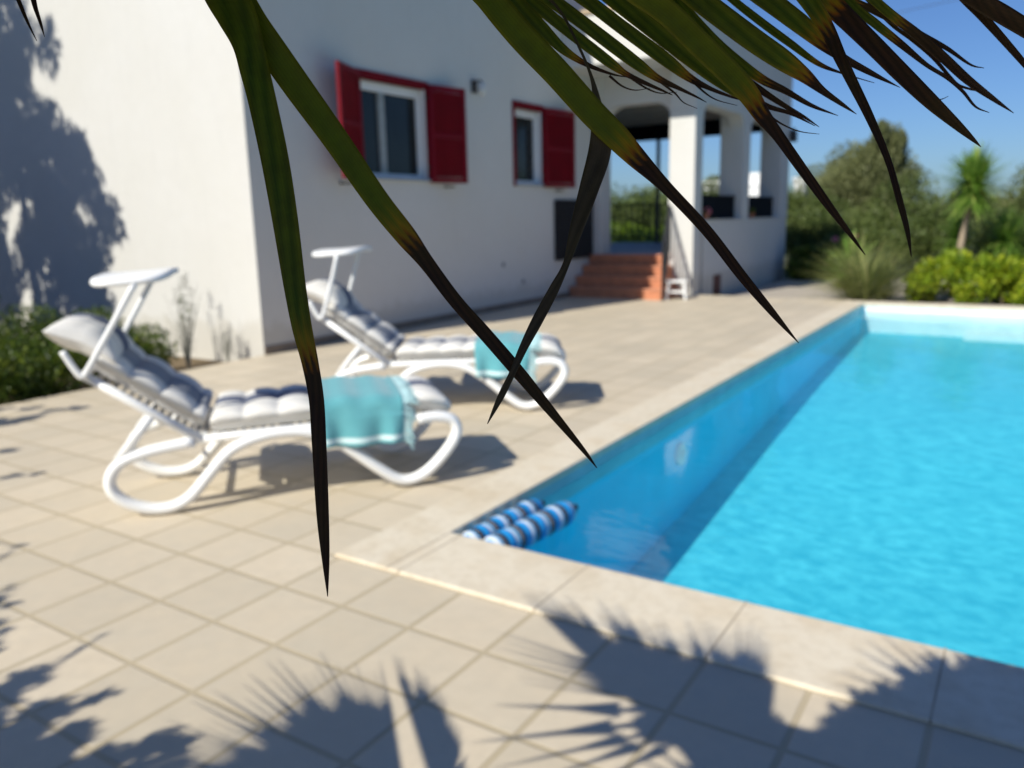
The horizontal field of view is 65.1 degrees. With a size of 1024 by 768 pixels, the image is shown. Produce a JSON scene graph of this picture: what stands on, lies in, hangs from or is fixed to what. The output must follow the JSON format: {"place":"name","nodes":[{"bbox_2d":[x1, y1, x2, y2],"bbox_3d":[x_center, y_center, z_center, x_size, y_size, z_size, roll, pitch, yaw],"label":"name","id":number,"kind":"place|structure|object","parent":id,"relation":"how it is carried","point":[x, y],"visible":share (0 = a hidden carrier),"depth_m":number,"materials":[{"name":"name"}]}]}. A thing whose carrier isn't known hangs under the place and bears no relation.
{"place":"outdoors","nodes":[
{"label":"outdoors","id":0,"kind":"place"},
{"bbox_2d":[0,295,1023,767],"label":"pool deck","id":1,"kind":"structure","parent":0,"point":[214,625],"depth_m":2.97,"materials":[{"name":"tile"}]},
{"bbox_2d":[59,267,461,514],"bbox_3d":[-1.327,-0.045,4.515,1.970,1.245,0.761,-5,12,-16],"label":"sun lounger","id":2,"kind":"object","parent":1,"relation":"on","point":[151,420],"visible":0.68,"depth_m":4.16,"materials":[{"name":"white plastic"}]},
{"bbox_2d":[93,344,450,468],"bbox_3d":[-1.290,0.043,4.532,1.806,0.629,0.649,-5,12,-16],"label":"lounger cushion","id":3,"kind":"object","parent":2,"relation":"on","point":[155,380],"visible":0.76,"depth_m":4.27,"materials":[{"name":"fabric"}]},
{"bbox_2d":[42,313,134,362],"bbox_3d":[-2.198,-0.245,4.203,0.317,0.240,0.609,-5,12,-16],"label":"head pillow","id":4,"kind":"object","parent":3,"relation":"on","point":[83,333],"visible":0.82,"depth_m":3.98,"materials":[{"name":"fabric"}]},
{"bbox_2d":[322,375,419,448],"bbox_3d":[-0.853,0.149,4.687,0.558,0.332,0.809,-5,12,-16],"label":"beach towel","id":5,"kind":"object","parent":3,"relation":"on","point":[364,410],"visible":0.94,"depth_m":4.36,"materials":[{"name":"teal fabric"}]},
{"bbox_2d":[308,246,568,409],"bbox_3d":[-0.545,-0.474,6.440,1.970,1.275,0.761,-1,12,2],"label":"sun lounger","id":6,"kind":"object","parent":1,"relation":"on","point":[357,357],"visible":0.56,"depth_m":6.16,"materials":[{"name":"white plastic"}]},
{"bbox_2d":[326,301,561,375],"bbox_3d":[-0.511,-0.369,6.449,1.806,0.629,0.649,-1,12,2],"label":"lounger cushion","id":7,"kind":"object","parent":6,"relation":"on","point":[368,326],"visible":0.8,"depth_m":6.20,"materials":[{"name":"fabric"}]},
{"bbox_2d":[306,279,356,310],"bbox_3d":[-1.455,-0.716,6.410,0.317,0.240,0.609,-1,12,2],"label":"head pillow","id":8,"kind":"object","parent":7,"relation":"on","point":[341,296],"visible":0.73,"depth_m":6.18,"materials":[{"name":"fabric"}]},
{"bbox_2d":[474,331,542,382],"bbox_3d":[-0.010,-0.238,6.462,0.528,0.328,0.809,-1,12,2],"label":"beach towel","id":9,"kind":"object","parent":7,"relation":"on","point":[488,363],"visible":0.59,"depth_m":6.11,"materials":[{"name":"teal fabric"}]},
{"bbox_2d":[16,0,1023,596],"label":"fan palm","id":10,"kind":"object","parent":1,"relation":"on","point":[680,30],"visible":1,"depth_m":0.52,"materials":[{"name":"green plant"}]},
{"bbox_2d":[666,280,686,299],"bbox_3d":[2.921,-1.674,14.225,0.352,0.335,0.272,2,12,15],"label":"plastic stool","id":11,"kind":"object","parent":1,"relation":"on","point":[684,290],"visible":1,"depth_m":14.11,"materials":[{"name":"white plastic"}]},
{"bbox_2d":[335,300,1023,750],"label":"pool coping","id":12,"kind":"object","parent":1,"relation":"on","point":[981,698],"visible":0.94,"depth_m":3.03,"materials":[{"name":"beige stone"}]},
{"bbox_2d":[397,306,946,724],"bbox_3d":[2.285,-0.005,6.986,4.462,0.015,11.974,0,12,8],"label":"coping mortar","id":13,"kind":"object","parent":12,"relation":"on","point":[937,684],"visible":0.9,"depth_m":2.90,"materials":[{"name":"beige concrete"}]},
{"bbox_2d":[599,0,1023,203],"label":"sky","id":14,"kind":"structure","parent":0,"point":[951,23],"materials":[{"name":"blue"}]},
{"bbox_2d":[627,332,1023,667],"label":"pool basin","id":15,"kind":"object","parent":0,"point":[871,481],"visible":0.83,"depth_m":6.50,"materials":[{"name":"blue liquid"}]},
{"bbox_2d":[524,317,861,573],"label":"pool wall","id":16,"kind":"structure","parent":15,"relation":"on","point":[630,513],"depth_m":6.21,"materials":[{"name":"blue tile"}]},
{"bbox_2d":[479,307,861,524],"bbox_3d":[4.749,0.052,7.041,4.968,0.170,11.033,6,14,32],"label":"pool side band","id":17,"kind":"object","parent":16,"relation":"attached to","point":[569,485],"visible":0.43,"depth_m":6.08,"materials":[{"name":"blue tile"}]},
{"bbox_2d":[675,443,686,464],"bbox_3d":[1.351,0.558,6.372,0.050,0.180,0.180,6,14,32],"label":"pool inlet","id":18,"kind":"object","parent":16,"relation":"attached to","point":[680,454],"visible":1,"depth_m":6.34,"materials":[{"name":"white paint"}]},
{"bbox_2d":[861,306,1023,336],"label":"pool end wall","id":19,"kind":"structure","parent":16,"relation":"attached to","point":[896,320],"depth_m":12.34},
{"bbox_2d":[963,332,1023,343],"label":"pool step","id":20,"kind":"object","parent":15,"relation":"on","point":[994,337],"visible":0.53,"depth_m":11.76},
{"bbox_2d":[772,0,953,37],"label":"overhead cable","id":21,"kind":"object","parent":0,"point":[897,12],"visible":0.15,"depth_m":37.54,"materials":[{"name":"black"}]},
{"bbox_2d":[730,278,1014,305],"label":"gravel ground","id":22,"kind":"structure","parent":0,"point":[786,288],"depth_m":16.16,"materials":[{"name":"beige gravel"}]},
{"bbox_2d":[813,229,894,286],"bbox_3d":[7.136,-2.470,17.046,1.717,1.780,1.721,-5,12,-19],"label":"yucca tree","id":23,"kind":"object","parent":22,"relation":"on","point":[846,246],"visible":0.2,"depth_m":16.93,"materials":[{"name":"green plant"}]},
{"bbox_2d":[796,227,944,301],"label":"ornamental grass","id":24,"kind":"object","parent":22,"relation":"on","point":[862,281],"depth_m":13.74,"materials":[{"name":"green plant"}]},
{"bbox_2d":[901,247,1023,305],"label":"clipped hedge","id":25,"kind":"object","parent":22,"relation":"on","point":[995,278],"visible":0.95,"depth_m":13.12,"materials":[{"name":"green plant"}]},
{"bbox_2d":[783,237,976,279],"bbox_3d":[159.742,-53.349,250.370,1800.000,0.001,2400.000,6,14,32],"label":"ground","id":26,"kind":"structure","parent":0,"point":[786,276],"depth_m":26.33,"materials":[{"name":"brown soil"}]},
{"bbox_2d":[0,337,225,405],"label":"planting bed","id":27,"kind":"object","parent":26,"relation":"on","point":[178,365],"depth_m":9.36,"materials":[{"name":"soil"}]},
{"bbox_2d":[0,294,190,404],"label":"evergreen shrub","id":28,"kind":"object","parent":27,"relation":"on","point":[30,366],"visible":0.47,"depth_m":7.67,"materials":[{"name":"green plant"}]},
{"bbox_2d":[164,285,201,369],"bbox_3d":[-3.626,-0.619,8.860,0.383,0.983,0.338,-1,12,0],"label":"dry plant","id":29,"kind":"object","parent":27,"relation":"on","point":[185,353],"visible":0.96,"depth_m":8.89,"materials":[{"name":"beige plant"}]},
{"bbox_2d":[174,271,196,355],"bbox_3d":[-3.748,-0.756,9.256,0.361,1.099,0.251,6,14,32],"label":"dry plant","id":30,"kind":"object","parent":27,"relation":"on","point":[183,283],"visible":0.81,"depth_m":9.24,"materials":[{"name":"beige plant"}]},
{"bbox_2d":[221,327,233,361],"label":"dry plant","id":31,"kind":"object","parent":27,"relation":"on","point":[227,351],"visible":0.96,"depth_m":9.12,"materials":[{"name":"beige plant"}]},
{"bbox_2d":[0,0,797,361],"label":"house","id":32,"kind":"structure","parent":26,"relation":"on","point":[128,140],"depth_m":10.79,"materials":[{"name":"white paint"}]},
{"bbox_2d":[356,68,430,182],"bbox_3d":[-1.652,-3.392,10.708,0.330,1.340,1.410,6,14,32],"label":"window","id":33,"kind":"structure","parent":32,"relation":"in","point":[395,125],"depth_m":10.82,"materials":[{"name":"white glass"}]},
{"bbox_2d":[512,100,543,186],"bbox_3d":[0.173,-4.006,13.492,0.330,1.340,0.960,6,14,32],"label":"window","id":34,"kind":"structure","parent":32,"relation":"in","point":[527,126],"depth_m":13.62,"materials":[{"name":"white glass"}]},
{"bbox_2d":[701,207,710,219],"bbox_3d":[3.649,-3.214,15.102,0.231,0.246,0.283,6,14,32],"label":"flower pot","id":35,"kind":"object","parent":32,"relation":"on","point":[705,213],"visible":0.98,"depth_m":15.06,"materials":[{"name":"ceramic"}]},
{"bbox_2d":[748,207,755,217],"bbox_3d":[5.235,-3.745,17.530,0.219,0.237,0.243,-1,12,2],"label":"flower pot","id":36,"kind":"object","parent":32,"relation":"on","point":[751,212],"visible":0.95,"depth_m":17.48,"materials":[{"name":"ceramic"}]},
{"bbox_2d":[610,220,664,242],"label":"hedge","id":37,"kind":"object","parent":26,"relation":"on","point":[629,233],"visible":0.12,"depth_m":27.76,"materials":[{"name":"green plant"}]},
{"bbox_2d":[611,182,663,224],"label":"garden tree","id":38,"kind":"object","parent":26,"relation":"on","point":[623,195],"visible":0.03,"depth_m":45.53,"materials":[{"name":"green plant"}]},
{"bbox_2d":[610,185,667,229],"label":"garden tree","id":39,"kind":"object","parent":26,"relation":"on","point":[647,197],"visible":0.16,"depth_m":41.31,"materials":[{"name":"green plant"}]},
{"bbox_2d":[650,178,756,229],"bbox_3d":[8.800,-7.684,38.431,5.248,4.301,3.897,17,21,56],"label":"garden tree","id":40,"kind":"object","parent":26,"relation":"on","point":[711,189],"visible":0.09,"depth_m":37.91,"materials":[{"name":"green plant"}]},
{"bbox_2d":[703,174,718,181],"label":"garden tree","id":41,"kind":"object","parent":26,"relation":"on","point":[714,177],"visible":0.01,"depth_m":77.04,"materials":[{"name":"green plant"}]},
{"bbox_2d":[749,172,759,196],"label":"farmhouse","id":42,"kind":"object","parent":26,"relation":"on","point":[754,178],"visible":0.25,"depth_m":60.03,"materials":[{"name":"white paint"}]},
{"bbox_2d":[755,191,814,235],"bbox_3d":[13.551,-7.793,39.896,5.309,3.715,4.057,6,14,32],"label":"garden tree","id":43,"kind":"object","parent":26,"relation":"on","point":[798,201],"visible":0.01,"depth_m":39.67,"materials":[{"name":"green plant"}]},
{"bbox_2d":[793,177,812,196],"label":"farmhouse","id":44,"kind":"object","parent":26,"relation":"on","point":[795,179],"visible":0.14,"depth_m":59.20,"materials":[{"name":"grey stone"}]},
{"bbox_2d":[784,245,843,279],"bbox_3d":[7.314,-2.612,19.376,1.518,1.515,1.169,0,12,5],"label":"garden bush","id":45,"kind":"object","parent":26,"relation":"on","point":[795,264],"visible":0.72,"depth_m":19.07,"materials":[{"name":"green plant"}]},
{"bbox_2d":[785,184,854,252],"bbox_3d":[10.133,-5.212,27.344,2.989,3.266,2.545,6,14,32],"label":"garden bush","id":46,"kind":"object","parent":26,"relation":"on","point":[813,203],"visible":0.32,"depth_m":26.90,"materials":[{"name":"green plant"}]},
{"bbox_2d":[785,206,879,257],"bbox_3d":[9.425,-4.160,24.345,3.260,2.446,2.239,6,14,32],"label":"garden bush","id":47,"kind":"object","parent":26,"relation":"on","point":[796,235],"visible":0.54,"depth_m":23.92,"materials":[{"name":"green plant"}]},
{"bbox_2d":[810,227,905,269],"bbox_3d":[9.416,-3.545,21.951,1.633,1.535,2.388,-9,14,-32],"label":"oleander","id":48,"kind":"object","parent":26,"relation":"on","point":[873,238],"visible":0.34,"depth_m":21.58,"materials":[{"name":"green plant"}]},
{"bbox_2d":[791,137,928,228],"bbox_3d":[12.510,-6.389,28.994,4.457,4.995,3.713,6,14,32],"label":"olive tree","id":49,"kind":"object","parent":26,"relation":"on","point":[843,177],"visible":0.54,"depth_m":27.78,"materials":[{"name":"green plant"}]},
{"bbox_2d":[858,118,908,260],"bbox_3d":[13.008,-6.427,28.031,1.794,5.437,1.505,-3,12,-7],"label":"olive tree","id":50,"kind":"object","parent":26,"relation":"on","point":[898,140],"visible":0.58,"depth_m":27.27,"materials":[{"name":"green plant"}]},
{"bbox_2d":[842,167,940,267],"bbox_3d":[11.845,-4.922,25.022,3.234,3.556,2.272,6,14,32],"label":"garden bush","id":51,"kind":"object","parent":26,"relation":"on","point":[882,219],"visible":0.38,"depth_m":24.79,"materials":[{"name":"green plant"}]},
{"bbox_2d":[880,192,978,270],"bbox_3d":[11.623,-3.997,22.517,2.569,2.765,2.401,6,14,32],"label":"garden bush","id":52,"kind":"object","parent":26,"relation":"on","point":[928,230],"visible":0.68,"depth_m":22.22,"materials":[{"name":"green plant"}]},
{"bbox_2d":[927,208,985,279],"bbox_3d":[10.946,-3.393,19.670,1.567,1.820,1.556,6,14,32],"label":"yucca tree","id":53,"kind":"object","parent":26,"relation":"on","point":[954,229],"visible":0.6,"depth_m":19.57,"materials":[{"name":"green plant"}]},
{"bbox_2d":[922,192,1023,221],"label":"distant scrub","id":54,"kind":"object","parent":26,"relation":"on","point":[937,196],"depth_m":66.13,"materials":[{"name":"green plant"}]},
{"bbox_2d":[929,140,1022,253],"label":"yucca tree","id":55,"kind":"object","parent":26,"relation":"on","point":[974,167],"visible":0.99,"depth_m":18.27,"materials":[{"name":"green plant"}]},
{"bbox_2d":[936,171,1023,253],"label":"garden bush","id":56,"kind":"object","parent":26,"relation":"on","point":[974,216],"visible":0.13,"depth_m":23.82,"materials":[{"name":"green plant"}]},
{"bbox_2d":[964,205,1023,258],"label":"garden bush","id":57,"kind":"object","parent":26,"relation":"on","point":[979,238],"visible":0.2,"depth_m":20.31,"materials":[{"name":"green plant"}]},
{"bbox_2d":[972,202,1023,259],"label":"yucca tree","id":58,"kind":"object","parent":26,"relation":"on","point":[1005,239],"visible":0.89,"depth_m":18.82,"materials":[{"name":"green plant"}]},
{"bbox_2d":[998,161,1023,224],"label":"garden bush","id":59,"kind":"object","parent":26,"relation":"on","point":[1021,196],"visible":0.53,"depth_m":22.54,"materials":[{"name":"green plant"}]},
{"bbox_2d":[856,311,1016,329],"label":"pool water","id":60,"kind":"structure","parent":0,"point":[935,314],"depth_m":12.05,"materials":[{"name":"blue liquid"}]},
{"bbox_2d":[463,499,545,539],"bbox_3d":[-0.026,0.713,4.114,0.122,0.122,0.704,7,14,34],"label":"pool float","id":61,"kind":"object","parent":60,"relation":"on","point":[506,518],"visible":0.52,"depth_m":4.05,"materials":[{"name":"plastic"}]},
{"bbox_2d":[484,501,577,549],"bbox_3d":[0.115,0.722,4.023,0.136,0.136,0.748,8,15,38],"label":"pool float","id":62,"kind":"object","parent":60,"relation":"on","point":[529,531],"visible":0.85,"depth_m":3.96,"materials":[{"name":"plastic"}]}
]}

